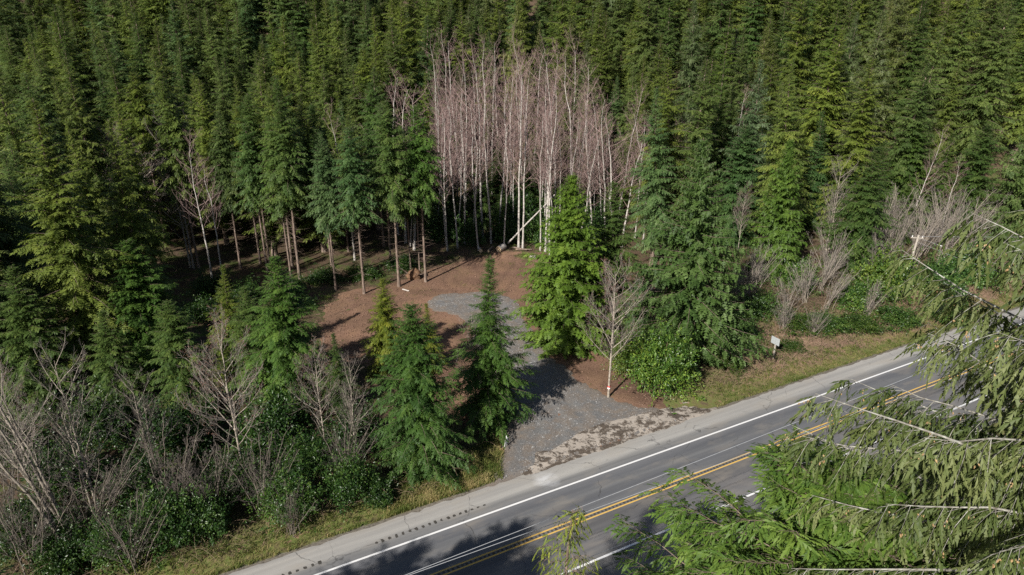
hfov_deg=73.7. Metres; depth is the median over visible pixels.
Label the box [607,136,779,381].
spruce tree
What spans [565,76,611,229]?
alder tree
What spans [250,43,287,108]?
hillside hemlock
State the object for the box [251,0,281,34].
fir tree
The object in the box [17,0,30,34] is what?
hillside hemlock
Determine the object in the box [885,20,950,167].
hillside fir
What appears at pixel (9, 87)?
hillside hemlock
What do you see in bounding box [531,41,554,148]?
hillside hemlock
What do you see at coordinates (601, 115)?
hillside fir
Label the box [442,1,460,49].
hillside hemlock
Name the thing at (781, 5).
hillside spruce
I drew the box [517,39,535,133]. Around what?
hillside fir
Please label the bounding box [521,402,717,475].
gravel apron
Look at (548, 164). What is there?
alder tree
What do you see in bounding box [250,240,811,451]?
forest undergrowth
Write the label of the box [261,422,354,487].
tall bush
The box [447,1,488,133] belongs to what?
hillside hemlock
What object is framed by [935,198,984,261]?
bare thicket
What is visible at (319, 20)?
hillside hemlock
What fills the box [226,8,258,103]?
hillside fir
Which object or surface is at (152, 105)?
fir tree
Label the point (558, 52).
hillside hemlock
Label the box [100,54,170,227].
hillside hemlock
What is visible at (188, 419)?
dark thicket
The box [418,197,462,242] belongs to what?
dark thicket
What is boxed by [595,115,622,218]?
alder tree
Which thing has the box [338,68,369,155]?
hillside fir
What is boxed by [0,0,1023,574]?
ground
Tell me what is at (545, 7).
hillside hemlock
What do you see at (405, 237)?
alder tree
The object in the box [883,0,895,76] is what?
hillside spruce
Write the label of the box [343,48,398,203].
fir tree
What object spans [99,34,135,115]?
fir tree
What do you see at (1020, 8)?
hillside hemlock
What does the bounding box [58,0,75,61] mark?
hillside hemlock
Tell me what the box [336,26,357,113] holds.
hillside hemlock
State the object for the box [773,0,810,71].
hillside fir
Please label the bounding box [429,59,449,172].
alder tree
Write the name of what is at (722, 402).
verge grass
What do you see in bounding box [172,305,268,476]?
bare tree
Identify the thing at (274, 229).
hillside hemlock
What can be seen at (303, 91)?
hillside fir
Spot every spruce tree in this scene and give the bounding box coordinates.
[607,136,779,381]
[963,126,1023,259]
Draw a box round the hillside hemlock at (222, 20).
[215,0,235,64]
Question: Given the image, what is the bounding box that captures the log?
[496,243,506,251]
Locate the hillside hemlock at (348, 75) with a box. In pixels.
[339,56,361,117]
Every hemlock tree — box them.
[0,264,97,426]
[0,278,49,420]
[0,564,18,574]
[82,310,164,406]
[101,237,207,392]
[142,299,228,417]
[204,265,247,381]
[214,286,270,408]
[229,254,349,426]
[319,333,363,419]
[356,278,409,379]
[366,302,480,492]
[410,150,461,227]
[421,303,450,374]
[429,178,468,231]
[441,256,540,449]
[458,158,504,229]
[485,136,517,212]
[488,185,516,234]
[505,152,546,213]
[516,132,564,205]
[532,175,566,219]
[564,158,593,210]
[580,182,651,340]
[581,141,619,212]
[624,267,652,346]
[707,124,765,250]
[795,111,833,232]
[805,158,864,241]
[810,146,900,279]
[865,142,897,231]
[879,121,943,231]
[887,185,922,244]
[912,132,964,233]
[929,124,1006,243]
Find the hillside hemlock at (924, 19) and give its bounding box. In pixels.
[893,0,939,116]
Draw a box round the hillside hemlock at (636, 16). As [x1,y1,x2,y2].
[615,0,644,82]
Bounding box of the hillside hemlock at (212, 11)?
[195,0,224,33]
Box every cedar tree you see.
[509,172,624,361]
[742,138,811,286]
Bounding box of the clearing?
[318,251,666,450]
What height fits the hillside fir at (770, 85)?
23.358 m
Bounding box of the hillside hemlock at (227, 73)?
[215,49,243,144]
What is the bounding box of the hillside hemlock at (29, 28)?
[25,18,56,73]
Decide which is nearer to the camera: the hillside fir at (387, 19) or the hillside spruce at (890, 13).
the hillside spruce at (890, 13)
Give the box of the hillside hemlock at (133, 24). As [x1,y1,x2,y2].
[123,0,154,93]
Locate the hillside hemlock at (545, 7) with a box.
[532,0,552,36]
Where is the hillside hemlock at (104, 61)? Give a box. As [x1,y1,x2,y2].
[88,29,156,177]
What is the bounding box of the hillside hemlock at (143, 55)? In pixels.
[127,13,161,172]
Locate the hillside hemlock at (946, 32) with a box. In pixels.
[926,0,954,102]
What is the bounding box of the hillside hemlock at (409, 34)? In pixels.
[405,6,415,92]
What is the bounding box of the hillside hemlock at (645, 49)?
[617,0,663,114]
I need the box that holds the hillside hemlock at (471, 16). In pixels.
[463,0,479,62]
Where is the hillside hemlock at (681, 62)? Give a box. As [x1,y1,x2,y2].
[670,5,705,95]
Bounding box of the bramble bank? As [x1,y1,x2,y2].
[685,237,1023,390]
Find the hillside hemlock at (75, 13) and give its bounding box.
[60,0,98,90]
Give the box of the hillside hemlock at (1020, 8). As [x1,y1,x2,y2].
[1005,0,1023,57]
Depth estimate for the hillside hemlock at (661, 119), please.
110.45 m
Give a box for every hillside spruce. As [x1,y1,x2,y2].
[456,4,476,95]
[469,0,508,44]
[494,0,537,145]
[531,21,550,113]
[551,14,581,148]
[558,40,603,185]
[566,16,584,98]
[586,0,625,55]
[636,8,660,110]
[672,0,708,146]
[678,61,708,159]
[717,28,748,126]
[718,58,773,236]
[733,26,779,125]
[766,0,784,33]
[821,73,878,201]
[825,9,903,169]
[828,12,864,157]
[852,0,919,119]
[875,0,911,54]
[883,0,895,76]
[918,98,938,179]
[966,0,1015,67]
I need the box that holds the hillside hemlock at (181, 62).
[171,39,195,122]
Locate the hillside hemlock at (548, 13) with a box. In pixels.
[537,0,565,57]
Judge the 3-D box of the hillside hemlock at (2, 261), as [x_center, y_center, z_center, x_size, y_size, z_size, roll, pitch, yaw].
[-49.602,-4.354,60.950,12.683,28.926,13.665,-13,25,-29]
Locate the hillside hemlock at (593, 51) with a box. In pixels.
[576,2,625,117]
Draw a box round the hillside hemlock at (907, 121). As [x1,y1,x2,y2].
[880,63,937,212]
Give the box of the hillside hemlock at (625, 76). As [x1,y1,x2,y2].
[615,15,637,120]
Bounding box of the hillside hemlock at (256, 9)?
[229,0,268,59]
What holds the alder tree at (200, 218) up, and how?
on the ground at (308, 254)
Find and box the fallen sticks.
[305,247,671,450]
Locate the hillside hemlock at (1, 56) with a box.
[0,33,21,77]
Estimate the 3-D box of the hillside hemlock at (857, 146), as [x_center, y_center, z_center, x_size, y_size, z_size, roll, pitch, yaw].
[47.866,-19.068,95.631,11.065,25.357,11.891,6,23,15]
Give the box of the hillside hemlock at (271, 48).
[266,21,290,89]
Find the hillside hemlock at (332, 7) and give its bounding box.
[322,0,349,70]
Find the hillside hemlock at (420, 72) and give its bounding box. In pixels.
[404,15,458,159]
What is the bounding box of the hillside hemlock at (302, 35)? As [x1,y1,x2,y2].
[284,0,319,88]
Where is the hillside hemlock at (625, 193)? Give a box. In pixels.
[608,104,645,216]
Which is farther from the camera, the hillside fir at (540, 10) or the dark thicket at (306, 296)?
the hillside fir at (540, 10)
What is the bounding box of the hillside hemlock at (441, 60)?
[430,21,455,150]
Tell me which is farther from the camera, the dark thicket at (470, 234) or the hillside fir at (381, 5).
the hillside fir at (381, 5)
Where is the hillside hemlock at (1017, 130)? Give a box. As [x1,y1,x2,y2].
[993,60,1023,161]
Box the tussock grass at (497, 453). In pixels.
[384,435,505,518]
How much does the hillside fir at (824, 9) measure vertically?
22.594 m
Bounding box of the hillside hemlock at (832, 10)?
[807,0,843,60]
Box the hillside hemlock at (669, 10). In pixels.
[653,0,683,73]
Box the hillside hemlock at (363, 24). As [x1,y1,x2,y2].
[356,11,372,40]
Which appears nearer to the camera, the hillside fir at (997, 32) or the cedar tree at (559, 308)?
the cedar tree at (559, 308)
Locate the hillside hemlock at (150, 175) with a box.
[129,106,164,211]
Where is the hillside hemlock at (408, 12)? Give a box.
[398,0,419,41]
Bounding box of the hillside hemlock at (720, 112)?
[704,57,733,206]
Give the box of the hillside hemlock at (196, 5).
[189,0,219,31]
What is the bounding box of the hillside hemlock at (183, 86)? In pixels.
[177,79,195,133]
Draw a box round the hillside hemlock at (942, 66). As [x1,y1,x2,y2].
[931,32,969,130]
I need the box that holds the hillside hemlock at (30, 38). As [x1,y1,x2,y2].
[28,34,48,81]
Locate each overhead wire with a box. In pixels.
[406,349,978,574]
[410,359,1003,574]
[549,399,977,573]
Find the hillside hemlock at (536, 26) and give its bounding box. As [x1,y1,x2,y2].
[527,15,548,81]
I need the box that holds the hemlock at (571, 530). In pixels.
[532,505,601,574]
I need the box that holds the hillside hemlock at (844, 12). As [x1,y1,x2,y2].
[829,0,854,24]
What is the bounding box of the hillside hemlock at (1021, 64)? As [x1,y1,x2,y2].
[991,41,1023,133]
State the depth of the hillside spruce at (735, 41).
113.70 m
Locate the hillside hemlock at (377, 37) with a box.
[367,7,396,116]
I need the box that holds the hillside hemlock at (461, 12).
[455,0,466,41]
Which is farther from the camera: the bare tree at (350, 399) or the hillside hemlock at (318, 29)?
the hillside hemlock at (318, 29)
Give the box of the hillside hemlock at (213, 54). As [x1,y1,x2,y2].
[191,9,244,130]
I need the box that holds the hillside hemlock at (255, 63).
[243,49,269,110]
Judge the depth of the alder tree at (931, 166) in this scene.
95.91 m
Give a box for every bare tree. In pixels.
[0,350,79,560]
[0,360,43,464]
[23,326,128,519]
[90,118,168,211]
[107,363,182,457]
[139,98,220,267]
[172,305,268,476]
[282,334,341,438]
[323,350,372,450]
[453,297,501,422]
[575,249,656,397]
[729,184,753,246]
[814,151,858,254]
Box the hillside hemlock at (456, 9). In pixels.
[440,0,466,48]
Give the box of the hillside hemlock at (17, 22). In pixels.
[9,0,29,57]
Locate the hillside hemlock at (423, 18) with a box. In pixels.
[410,0,434,57]
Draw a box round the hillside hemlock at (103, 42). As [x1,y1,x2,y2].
[96,26,111,87]
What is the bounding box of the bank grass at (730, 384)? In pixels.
[670,279,1019,398]
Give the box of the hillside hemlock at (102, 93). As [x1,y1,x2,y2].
[89,67,163,192]
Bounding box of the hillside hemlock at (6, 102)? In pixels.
[0,73,21,134]
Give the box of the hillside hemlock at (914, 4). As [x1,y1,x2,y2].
[897,0,951,67]
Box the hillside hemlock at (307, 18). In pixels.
[299,0,317,65]
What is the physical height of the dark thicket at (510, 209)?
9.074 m
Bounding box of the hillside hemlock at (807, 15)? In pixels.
[772,0,816,113]
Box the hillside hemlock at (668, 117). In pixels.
[618,58,691,247]
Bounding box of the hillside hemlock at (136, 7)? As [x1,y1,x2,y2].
[122,0,153,69]
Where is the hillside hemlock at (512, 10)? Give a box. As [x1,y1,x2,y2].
[503,0,535,66]
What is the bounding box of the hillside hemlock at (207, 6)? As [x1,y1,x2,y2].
[194,0,236,66]
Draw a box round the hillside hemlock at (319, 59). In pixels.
[305,18,348,122]
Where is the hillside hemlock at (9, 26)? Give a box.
[0,0,28,71]
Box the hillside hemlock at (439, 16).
[430,0,448,81]
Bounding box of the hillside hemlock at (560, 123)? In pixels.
[549,68,573,166]
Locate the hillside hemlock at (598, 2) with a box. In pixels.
[582,0,604,58]
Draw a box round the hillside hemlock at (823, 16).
[799,0,833,97]
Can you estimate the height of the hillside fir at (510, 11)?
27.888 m
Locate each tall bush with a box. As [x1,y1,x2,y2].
[0,397,80,486]
[0,483,82,565]
[1,422,121,512]
[61,436,196,522]
[61,492,166,574]
[110,469,206,574]
[188,429,285,509]
[241,456,336,537]
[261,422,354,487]
[600,328,649,381]
[613,310,709,413]
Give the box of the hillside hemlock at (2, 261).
[0,187,62,342]
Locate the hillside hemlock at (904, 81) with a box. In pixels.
[880,0,933,149]
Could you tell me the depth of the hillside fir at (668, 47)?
120.14 m
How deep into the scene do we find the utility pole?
81.07 m
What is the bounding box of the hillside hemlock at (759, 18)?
[727,0,782,73]
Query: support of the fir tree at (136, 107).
on the ground at (308, 254)
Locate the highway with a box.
[229,306,1023,574]
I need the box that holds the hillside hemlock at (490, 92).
[468,15,511,158]
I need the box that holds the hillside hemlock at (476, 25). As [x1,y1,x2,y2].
[465,0,499,105]
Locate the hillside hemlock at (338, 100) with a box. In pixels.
[332,84,347,131]
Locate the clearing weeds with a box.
[316,251,643,422]
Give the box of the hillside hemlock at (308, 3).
[292,0,319,66]
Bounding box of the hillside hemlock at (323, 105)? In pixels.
[312,63,341,191]
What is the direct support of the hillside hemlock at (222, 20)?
on the ground at (308, 254)
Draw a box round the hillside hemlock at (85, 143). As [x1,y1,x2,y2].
[58,57,137,279]
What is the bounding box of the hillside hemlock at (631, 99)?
[605,65,645,201]
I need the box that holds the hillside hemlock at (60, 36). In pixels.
[47,9,107,156]
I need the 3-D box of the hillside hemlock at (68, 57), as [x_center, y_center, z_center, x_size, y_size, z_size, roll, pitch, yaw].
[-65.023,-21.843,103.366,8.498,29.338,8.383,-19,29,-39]
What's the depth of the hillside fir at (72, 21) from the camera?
134.76 m
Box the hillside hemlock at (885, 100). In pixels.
[834,15,904,159]
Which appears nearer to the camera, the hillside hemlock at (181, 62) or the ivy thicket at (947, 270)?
the ivy thicket at (947, 270)
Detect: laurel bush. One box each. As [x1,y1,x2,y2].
[354,465,401,510]
[769,251,825,294]
[827,277,884,316]
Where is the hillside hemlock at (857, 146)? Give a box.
[805,57,890,229]
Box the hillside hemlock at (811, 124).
[790,28,856,185]
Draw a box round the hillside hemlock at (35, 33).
[32,15,50,56]
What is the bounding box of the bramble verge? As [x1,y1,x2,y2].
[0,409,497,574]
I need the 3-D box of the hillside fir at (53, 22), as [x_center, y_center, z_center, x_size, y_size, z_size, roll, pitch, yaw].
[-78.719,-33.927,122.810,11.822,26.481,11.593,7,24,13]
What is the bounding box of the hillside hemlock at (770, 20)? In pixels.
[746,11,780,86]
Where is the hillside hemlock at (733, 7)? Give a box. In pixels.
[705,0,745,79]
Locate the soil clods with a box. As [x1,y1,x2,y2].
[324,251,663,433]
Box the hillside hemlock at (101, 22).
[85,0,113,68]
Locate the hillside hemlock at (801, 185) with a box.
[791,121,818,234]
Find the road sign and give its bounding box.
[771,336,779,358]
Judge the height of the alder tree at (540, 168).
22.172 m
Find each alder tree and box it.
[173,130,222,277]
[191,157,222,274]
[323,96,360,260]
[357,64,421,234]
[391,73,432,242]
[392,82,455,249]
[407,117,422,245]
[421,31,455,201]
[423,73,458,160]
[424,94,459,243]
[428,99,466,251]
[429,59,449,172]
[430,96,459,215]
[431,97,462,230]
[432,22,458,179]
[434,29,463,197]
[434,84,468,191]
[438,87,466,248]
[439,34,508,236]
[439,44,486,216]
[443,51,476,172]
[445,79,486,243]
[445,88,477,196]
[446,103,487,228]
[453,83,492,250]
[458,93,490,226]
[460,63,487,163]
[465,57,504,243]
[467,51,494,135]
[469,28,496,164]
[471,96,505,223]
[473,48,506,194]
[486,68,521,220]
[487,57,535,199]
[488,33,504,133]
[491,44,546,247]
[493,111,519,242]
[494,50,516,190]
[495,49,541,247]
[495,102,522,215]
[496,75,528,166]
[503,52,544,174]
[506,52,529,182]
[506,103,536,220]
[507,25,546,167]
[509,69,530,197]
[512,33,558,157]
[526,86,560,214]
[526,98,561,220]
[526,113,555,250]
[530,106,565,217]
[531,44,580,173]
[533,38,568,131]
[533,66,566,170]
[533,84,560,242]
[535,51,555,136]
[536,72,571,252]
[536,103,566,253]
[538,112,576,213]
[544,101,568,241]
[545,26,599,172]
[546,41,584,173]
[552,102,587,195]
[563,108,596,206]
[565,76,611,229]
[568,110,588,177]
[569,122,607,227]
[571,55,600,207]
[574,102,611,216]
[576,86,624,237]
[576,105,607,208]
[579,114,606,215]
[581,83,625,215]
[582,109,608,204]
[591,103,641,211]
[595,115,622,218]
[612,116,649,246]
[615,76,648,225]
[617,118,650,237]
[620,100,652,205]
[628,113,661,243]
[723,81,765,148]
[910,118,953,222]
[938,155,967,242]
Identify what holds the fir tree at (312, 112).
on the ground at (308, 254)
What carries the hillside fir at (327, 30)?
on the ground at (308, 254)
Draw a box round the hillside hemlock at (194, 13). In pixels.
[176,0,200,60]
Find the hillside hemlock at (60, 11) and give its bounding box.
[53,6,106,143]
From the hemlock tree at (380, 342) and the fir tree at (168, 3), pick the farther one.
the fir tree at (168, 3)
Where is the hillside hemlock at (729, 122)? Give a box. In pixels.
[718,83,739,195]
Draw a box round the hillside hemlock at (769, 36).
[750,23,780,123]
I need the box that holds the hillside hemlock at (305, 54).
[300,41,318,110]
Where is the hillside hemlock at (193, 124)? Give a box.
[184,94,203,195]
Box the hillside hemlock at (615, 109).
[604,77,626,180]
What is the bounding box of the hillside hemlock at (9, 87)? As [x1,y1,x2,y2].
[0,68,18,110]
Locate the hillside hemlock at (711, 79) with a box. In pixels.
[681,48,724,161]
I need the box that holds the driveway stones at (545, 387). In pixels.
[429,293,675,479]
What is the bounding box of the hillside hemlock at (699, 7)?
[671,0,708,69]
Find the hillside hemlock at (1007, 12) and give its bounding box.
[963,6,1013,133]
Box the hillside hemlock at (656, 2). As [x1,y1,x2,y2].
[642,0,673,52]
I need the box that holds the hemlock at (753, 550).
[603,424,1009,574]
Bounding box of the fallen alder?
[507,194,554,243]
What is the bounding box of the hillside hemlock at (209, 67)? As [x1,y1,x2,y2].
[201,17,235,120]
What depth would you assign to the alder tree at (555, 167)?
97.37 m
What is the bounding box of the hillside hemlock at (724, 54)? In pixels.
[697,9,737,139]
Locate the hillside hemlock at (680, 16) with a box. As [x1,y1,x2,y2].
[672,0,689,58]
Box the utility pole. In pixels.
[900,235,923,291]
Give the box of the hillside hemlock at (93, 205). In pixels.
[63,120,121,290]
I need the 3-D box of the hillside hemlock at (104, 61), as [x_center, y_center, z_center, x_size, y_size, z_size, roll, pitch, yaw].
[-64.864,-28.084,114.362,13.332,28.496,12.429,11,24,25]
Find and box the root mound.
[403,268,422,279]
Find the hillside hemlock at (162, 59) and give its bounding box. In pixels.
[142,20,187,193]
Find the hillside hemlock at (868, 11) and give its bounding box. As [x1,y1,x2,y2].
[840,0,886,24]
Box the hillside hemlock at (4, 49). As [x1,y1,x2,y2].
[0,24,23,86]
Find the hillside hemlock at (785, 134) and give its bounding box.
[742,64,814,235]
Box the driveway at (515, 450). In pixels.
[427,292,682,488]
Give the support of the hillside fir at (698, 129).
on the ground at (308, 254)
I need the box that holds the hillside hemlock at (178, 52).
[172,36,197,111]
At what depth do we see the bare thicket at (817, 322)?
73.16 m
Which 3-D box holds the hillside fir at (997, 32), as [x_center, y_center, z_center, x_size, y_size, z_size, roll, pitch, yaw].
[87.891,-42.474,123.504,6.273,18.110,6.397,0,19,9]
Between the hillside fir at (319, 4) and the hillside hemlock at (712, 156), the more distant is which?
the hillside fir at (319, 4)
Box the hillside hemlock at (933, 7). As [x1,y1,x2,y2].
[909,0,941,85]
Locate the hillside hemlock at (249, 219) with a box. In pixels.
[230,104,261,233]
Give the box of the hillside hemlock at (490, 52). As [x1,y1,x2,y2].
[481,32,504,132]
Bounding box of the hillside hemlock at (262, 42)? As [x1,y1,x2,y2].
[255,34,281,95]
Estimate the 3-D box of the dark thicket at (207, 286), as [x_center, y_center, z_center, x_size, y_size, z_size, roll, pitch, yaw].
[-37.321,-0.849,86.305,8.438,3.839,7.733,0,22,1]
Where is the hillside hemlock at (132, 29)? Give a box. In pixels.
[131,27,151,104]
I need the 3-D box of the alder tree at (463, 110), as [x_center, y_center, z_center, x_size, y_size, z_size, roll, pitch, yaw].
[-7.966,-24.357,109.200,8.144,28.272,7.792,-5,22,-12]
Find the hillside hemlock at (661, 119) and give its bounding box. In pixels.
[646,87,676,174]
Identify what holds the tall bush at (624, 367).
on the ground at (308, 254)
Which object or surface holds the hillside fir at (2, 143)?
on the ground at (308, 254)
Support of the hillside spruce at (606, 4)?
on the ground at (308, 254)
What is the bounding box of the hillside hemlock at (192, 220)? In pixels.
[161,108,201,241]
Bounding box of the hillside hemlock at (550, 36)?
[544,0,558,79]
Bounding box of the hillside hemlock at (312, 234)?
[288,103,347,252]
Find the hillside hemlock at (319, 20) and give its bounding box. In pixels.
[317,0,335,63]
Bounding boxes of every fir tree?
[1,52,25,107]
[10,72,78,203]
[17,59,104,201]
[27,25,58,85]
[50,0,87,37]
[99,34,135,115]
[114,71,173,236]
[132,0,146,29]
[137,0,176,61]
[141,0,181,44]
[147,56,190,151]
[150,81,208,268]
[205,110,247,267]
[210,126,245,253]
[225,106,262,263]
[226,122,273,271]
[229,0,269,79]
[231,93,281,264]
[234,88,270,244]
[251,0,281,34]
[254,85,305,266]
[255,99,319,278]
[257,116,300,276]
[260,77,309,257]
[267,0,308,75]
[299,129,342,266]
[302,102,331,244]
[302,132,346,290]
[321,104,343,219]
[323,126,387,293]
[326,113,349,251]
[335,114,377,266]
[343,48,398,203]
[355,82,390,246]
[361,0,385,32]
[361,102,399,257]
[364,99,422,286]
[384,125,415,269]
[394,103,448,281]
[400,139,434,271]
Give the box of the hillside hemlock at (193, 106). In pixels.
[180,72,237,234]
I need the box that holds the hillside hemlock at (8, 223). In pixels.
[0,150,66,330]
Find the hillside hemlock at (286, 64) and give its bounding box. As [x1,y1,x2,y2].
[271,16,305,113]
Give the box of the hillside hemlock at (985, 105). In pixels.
[940,0,1022,174]
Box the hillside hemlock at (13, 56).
[0,24,24,91]
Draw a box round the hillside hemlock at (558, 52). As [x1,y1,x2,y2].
[550,20,568,85]
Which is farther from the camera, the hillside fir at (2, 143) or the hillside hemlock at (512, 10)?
the hillside hemlock at (512, 10)
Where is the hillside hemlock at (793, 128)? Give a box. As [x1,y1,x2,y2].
[779,59,799,155]
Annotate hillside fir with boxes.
[0,0,28,48]
[0,72,80,257]
[0,109,12,211]
[0,116,13,165]
[0,152,68,325]
[1,0,30,43]
[1,135,65,309]
[2,97,138,383]
[3,99,65,216]
[13,81,82,216]
[15,37,66,125]
[16,0,54,60]
[19,0,59,48]
[26,42,57,108]
[28,0,52,40]
[28,48,70,116]
[45,0,60,20]
[45,3,100,116]
[45,21,108,140]
[50,37,115,210]
[50,77,108,214]
[67,10,101,118]
[76,0,109,27]
[81,0,112,78]
[84,19,119,102]
[86,27,110,140]
[95,0,136,95]
[97,118,189,318]
[107,98,178,269]
[110,0,137,44]
[112,0,145,67]
[115,0,152,84]
[142,47,200,232]
[157,13,191,99]
[161,27,193,94]
[162,0,204,130]
[173,0,200,49]
[173,0,202,72]
[177,0,207,121]
[187,8,233,119]
[187,79,247,244]
[202,0,222,44]
[209,56,237,165]
[214,0,239,78]
[221,0,252,45]
[225,0,261,94]
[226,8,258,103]
[228,76,258,218]
[231,46,250,105]
[255,0,279,81]
[283,23,312,103]
[286,52,322,146]
[286,71,302,136]
[289,93,313,241]
[309,0,330,40]
[318,0,344,102]
[322,0,361,74]
[325,5,350,99]
[334,100,358,238]
[338,0,367,82]
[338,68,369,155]
[341,0,387,96]
[345,0,379,45]
[353,66,399,229]
[358,3,384,82]
[367,40,392,109]
[372,0,388,63]
[377,0,408,56]
[379,0,398,47]
[380,0,400,127]
[385,0,404,54]
[385,0,419,104]
[390,0,427,92]
[391,24,420,119]
[410,0,455,114]
[415,1,454,36]
[437,0,461,117]
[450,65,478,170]
[461,0,478,48]
[475,0,495,62]
[491,0,534,49]
[491,10,509,103]
[495,0,534,40]
[496,0,535,83]
[503,1,535,35]
[509,7,537,89]
[514,64,542,160]
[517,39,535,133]
[529,0,549,54]
[532,0,583,115]
[567,0,595,38]
[570,63,597,144]
[583,92,613,189]
[589,10,622,135]
[604,0,632,88]
[615,0,645,45]
[623,86,681,264]
[632,55,649,140]
[636,35,673,162]
[644,12,681,118]
[662,59,722,256]
[670,0,694,25]
[686,0,724,45]
[689,0,713,54]
[693,17,709,92]
[694,0,740,105]
[720,26,753,148]
[729,0,746,42]
[742,41,795,180]
[744,0,789,56]
[754,82,785,215]
[765,0,816,135]
[770,0,790,82]
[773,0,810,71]
[777,0,815,31]
[801,0,832,115]
[828,0,849,35]
[835,0,878,34]
[836,0,860,93]
[837,15,858,100]
[838,0,872,80]
[851,0,874,69]
[884,56,934,151]
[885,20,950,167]
[887,0,917,32]
[910,0,947,42]
[925,57,963,173]
[929,0,987,60]
[962,0,987,70]
[980,0,1015,85]
[1005,31,1023,98]
[1007,7,1023,79]
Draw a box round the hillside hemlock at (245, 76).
[237,51,254,111]
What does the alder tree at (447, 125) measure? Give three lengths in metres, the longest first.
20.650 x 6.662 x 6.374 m
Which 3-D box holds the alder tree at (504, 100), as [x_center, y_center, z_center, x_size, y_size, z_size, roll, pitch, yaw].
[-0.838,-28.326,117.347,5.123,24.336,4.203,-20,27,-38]
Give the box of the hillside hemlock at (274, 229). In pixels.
[235,62,307,255]
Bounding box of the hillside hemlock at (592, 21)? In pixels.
[581,7,595,61]
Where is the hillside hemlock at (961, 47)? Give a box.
[929,0,981,140]
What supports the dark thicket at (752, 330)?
on the ground at (308, 254)
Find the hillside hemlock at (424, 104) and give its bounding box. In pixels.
[410,72,439,162]
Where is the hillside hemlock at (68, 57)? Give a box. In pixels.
[61,41,113,210]
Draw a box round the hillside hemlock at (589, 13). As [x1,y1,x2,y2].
[577,0,600,46]
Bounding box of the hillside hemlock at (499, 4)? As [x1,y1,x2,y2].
[489,0,509,72]
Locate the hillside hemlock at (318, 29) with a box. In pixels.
[299,0,346,115]
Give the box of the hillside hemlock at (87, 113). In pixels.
[77,81,105,170]
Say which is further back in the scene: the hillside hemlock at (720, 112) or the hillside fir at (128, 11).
the hillside fir at (128, 11)
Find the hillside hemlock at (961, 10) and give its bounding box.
[942,0,984,76]
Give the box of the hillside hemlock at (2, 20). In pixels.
[0,3,30,72]
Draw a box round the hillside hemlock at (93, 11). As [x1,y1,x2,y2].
[80,0,112,40]
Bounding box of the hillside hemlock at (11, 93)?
[0,68,26,128]
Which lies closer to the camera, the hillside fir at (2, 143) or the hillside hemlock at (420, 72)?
the hillside fir at (2, 143)
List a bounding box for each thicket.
[0,437,46,524]
[0,466,82,574]
[15,492,100,574]
[35,375,164,452]
[46,425,147,534]
[79,411,219,506]
[80,480,173,574]
[105,374,239,469]
[151,418,244,507]
[157,476,242,553]
[172,287,223,328]
[183,267,246,298]
[211,423,298,519]
[213,273,271,309]
[216,361,326,468]
[233,296,269,320]
[258,266,315,293]
[264,475,317,537]
[288,287,327,311]
[301,260,348,285]
[302,377,400,470]
[311,405,380,469]
[314,438,379,522]
[340,256,389,282]
[376,249,422,274]
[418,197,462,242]
[441,207,487,246]
[483,200,531,243]
[489,183,543,232]
[517,201,552,243]
[581,195,622,238]
[600,325,635,370]
[713,352,753,379]
[723,258,768,307]
[728,313,771,344]
[730,276,803,323]
[737,239,783,293]
[766,272,811,308]
[767,336,810,353]
[770,306,823,337]
[772,295,798,331]
[786,251,829,302]
[796,302,860,338]
[804,306,830,337]
[808,223,868,277]
[817,240,853,291]
[823,263,861,309]
[835,305,892,338]
[840,240,941,304]
[843,221,904,266]
[863,273,890,316]
[871,191,911,253]
[872,296,930,333]
[876,211,945,258]
[878,182,929,247]
[896,192,975,256]
[905,244,990,298]
[909,199,956,268]
[911,278,981,331]
[913,180,997,247]
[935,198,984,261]
[936,235,1013,294]
[964,198,1002,249]
[968,184,1011,234]
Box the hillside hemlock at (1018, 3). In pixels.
[1002,0,1022,38]
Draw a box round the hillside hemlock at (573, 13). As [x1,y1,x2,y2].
[565,0,585,67]
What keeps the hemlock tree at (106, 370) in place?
on the ground at (308, 254)
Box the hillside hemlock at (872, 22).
[853,0,888,91]
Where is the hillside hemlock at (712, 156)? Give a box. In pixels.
[706,122,723,222]
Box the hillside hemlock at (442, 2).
[421,0,447,48]
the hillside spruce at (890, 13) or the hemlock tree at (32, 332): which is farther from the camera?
the hillside spruce at (890, 13)
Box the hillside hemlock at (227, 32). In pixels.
[219,17,236,92]
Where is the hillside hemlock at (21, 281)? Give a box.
[0,258,34,309]
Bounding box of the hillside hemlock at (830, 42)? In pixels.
[794,0,852,158]
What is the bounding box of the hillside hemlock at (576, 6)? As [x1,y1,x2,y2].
[553,0,587,49]
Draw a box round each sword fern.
[125,559,144,574]
[147,551,175,574]
[194,541,214,559]
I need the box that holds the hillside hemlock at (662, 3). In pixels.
[639,0,677,30]
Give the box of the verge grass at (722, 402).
[114,290,1023,574]
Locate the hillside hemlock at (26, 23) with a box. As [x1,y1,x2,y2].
[23,1,40,43]
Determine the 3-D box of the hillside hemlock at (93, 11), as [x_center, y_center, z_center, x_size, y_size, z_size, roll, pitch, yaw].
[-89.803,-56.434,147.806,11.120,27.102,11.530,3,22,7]
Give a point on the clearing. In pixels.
(517, 293)
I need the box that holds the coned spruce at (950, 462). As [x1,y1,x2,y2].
[775,209,1023,574]
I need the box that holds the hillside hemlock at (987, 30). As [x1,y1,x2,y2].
[942,0,1018,139]
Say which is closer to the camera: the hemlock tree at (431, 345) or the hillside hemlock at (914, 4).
the hemlock tree at (431, 345)
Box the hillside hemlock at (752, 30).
[728,0,767,96]
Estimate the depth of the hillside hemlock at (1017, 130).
112.03 m
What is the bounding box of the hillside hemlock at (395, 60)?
[379,15,431,143]

